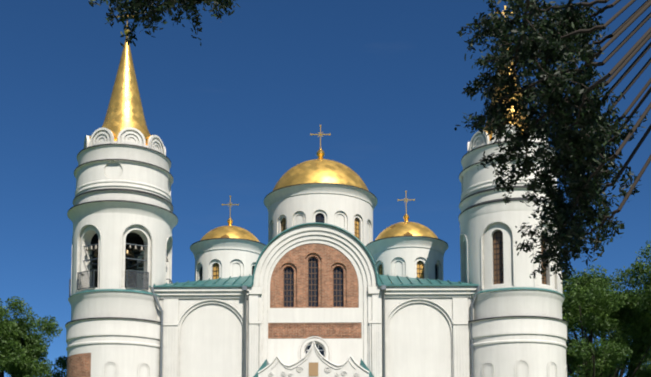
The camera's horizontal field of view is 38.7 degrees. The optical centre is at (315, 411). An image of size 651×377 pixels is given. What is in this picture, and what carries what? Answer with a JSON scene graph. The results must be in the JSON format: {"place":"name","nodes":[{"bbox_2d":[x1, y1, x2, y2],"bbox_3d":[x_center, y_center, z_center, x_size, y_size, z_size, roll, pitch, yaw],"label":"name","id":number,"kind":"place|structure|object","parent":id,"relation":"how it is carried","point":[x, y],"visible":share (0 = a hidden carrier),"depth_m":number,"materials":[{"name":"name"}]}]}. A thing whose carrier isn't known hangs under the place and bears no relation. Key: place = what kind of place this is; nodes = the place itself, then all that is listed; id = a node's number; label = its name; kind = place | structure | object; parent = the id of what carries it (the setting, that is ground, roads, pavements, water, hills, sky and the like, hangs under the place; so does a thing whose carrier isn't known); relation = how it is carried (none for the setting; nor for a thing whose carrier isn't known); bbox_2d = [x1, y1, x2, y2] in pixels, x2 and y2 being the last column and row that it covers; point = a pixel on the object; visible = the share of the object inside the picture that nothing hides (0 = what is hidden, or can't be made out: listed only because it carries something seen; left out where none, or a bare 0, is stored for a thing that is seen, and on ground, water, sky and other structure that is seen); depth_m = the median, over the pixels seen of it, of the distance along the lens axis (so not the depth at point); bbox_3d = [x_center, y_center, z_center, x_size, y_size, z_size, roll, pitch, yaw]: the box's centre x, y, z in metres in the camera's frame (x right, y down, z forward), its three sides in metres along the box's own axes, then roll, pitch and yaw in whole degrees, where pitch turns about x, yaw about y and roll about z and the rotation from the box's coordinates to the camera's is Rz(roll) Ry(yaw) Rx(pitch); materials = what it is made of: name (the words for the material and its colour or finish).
{"place":"outdoors","nodes":[
{"label":"outdoors","id":0,"kind":"place"},
{"bbox_2d":[65,6,567,376],"bbox_3d":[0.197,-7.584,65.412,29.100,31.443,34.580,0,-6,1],"label":"cathedral","id":1,"kind":"structure","parent":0,"point":[321,283],"depth_m":52.41,"materials":[{"name":"paint"}]},
{"bbox_2d":[200,263,253,280],"bbox_3d":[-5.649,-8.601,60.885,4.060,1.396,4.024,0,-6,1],"label":"windows","id":2,"kind":"structure","parent":1,"relation":"in","point":[216,266],"depth_m":59.06,"materials":[{"name":"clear glass"}]},
{"bbox_2d":[281,213,358,238],"bbox_3d":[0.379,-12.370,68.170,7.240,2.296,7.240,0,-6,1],"label":"windows","id":3,"kind":"structure","parent":1,"relation":"in","point":[319,218],"depth_m":65.63,"materials":[{"name":"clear glass"}]},
{"bbox_2d":[379,261,437,279],"bbox_3d":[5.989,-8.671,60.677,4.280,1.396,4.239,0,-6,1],"label":"windows","id":4,"kind":"structure","parent":1,"relation":"in","point":[420,266],"depth_m":58.74,"materials":[{"name":"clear glass"}]},
{"bbox_2d":[493,231,546,284],"bbox_3d":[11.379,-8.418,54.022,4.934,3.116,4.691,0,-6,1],"label":"tower windows","id":5,"kind":"structure","parent":1,"relation":"in","point":[498,267],"depth_m":51.90,"materials":[{"name":"brown glass"}]},
{"bbox_2d":[0,0,650,376],"label":"sky","id":6,"kind":"structure","parent":0,"point":[231,113],"materials":[{"name":"blue"}]},
{"label":"ground","id":7,"kind":"structure","parent":0,"visible":0},
{"bbox_2d":[0,296,66,376],"bbox_3d":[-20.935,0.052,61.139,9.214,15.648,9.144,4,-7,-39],"label":"tree","id":8,"kind":"object","parent":7,"relation":"on","point":[21,349],"visible":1,"depth_m":61.37,"materials":[{"name":"green plant"}]},
{"bbox_2d":[88,0,650,283],"bbox_3d":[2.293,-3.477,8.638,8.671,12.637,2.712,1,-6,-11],"label":"tree","id":9,"kind":"object","parent":7,"relation":"on","point":[564,38],"visible":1,"depth_m":8.36,"materials":[{"name":"green plant"}]},
{"bbox_2d":[562,264,650,376],"bbox_3d":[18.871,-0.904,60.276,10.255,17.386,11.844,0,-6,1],"label":"tree","id":10,"kind":"object","parent":7,"relation":"on","point":[594,297],"visible":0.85,"depth_m":58.72,"materials":[{"name":"green plant"}]},
{"bbox_2d":[563,273,649,376],"bbox_3d":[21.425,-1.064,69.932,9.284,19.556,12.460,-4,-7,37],"label":"tree","id":11,"kind":"object","parent":7,"relation":"on","point":[575,336],"depth_m":69.41,"materials":[{"name":"green plant"}]},
{"bbox_2d":[604,240,650,372],"bbox_3d":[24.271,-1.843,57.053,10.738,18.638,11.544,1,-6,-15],"label":"tree","id":12,"kind":"object","parent":7,"relation":"on","point":[645,285],"visible":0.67,"depth_m":58.46,"materials":[{"name":"green plant"}]}
]}

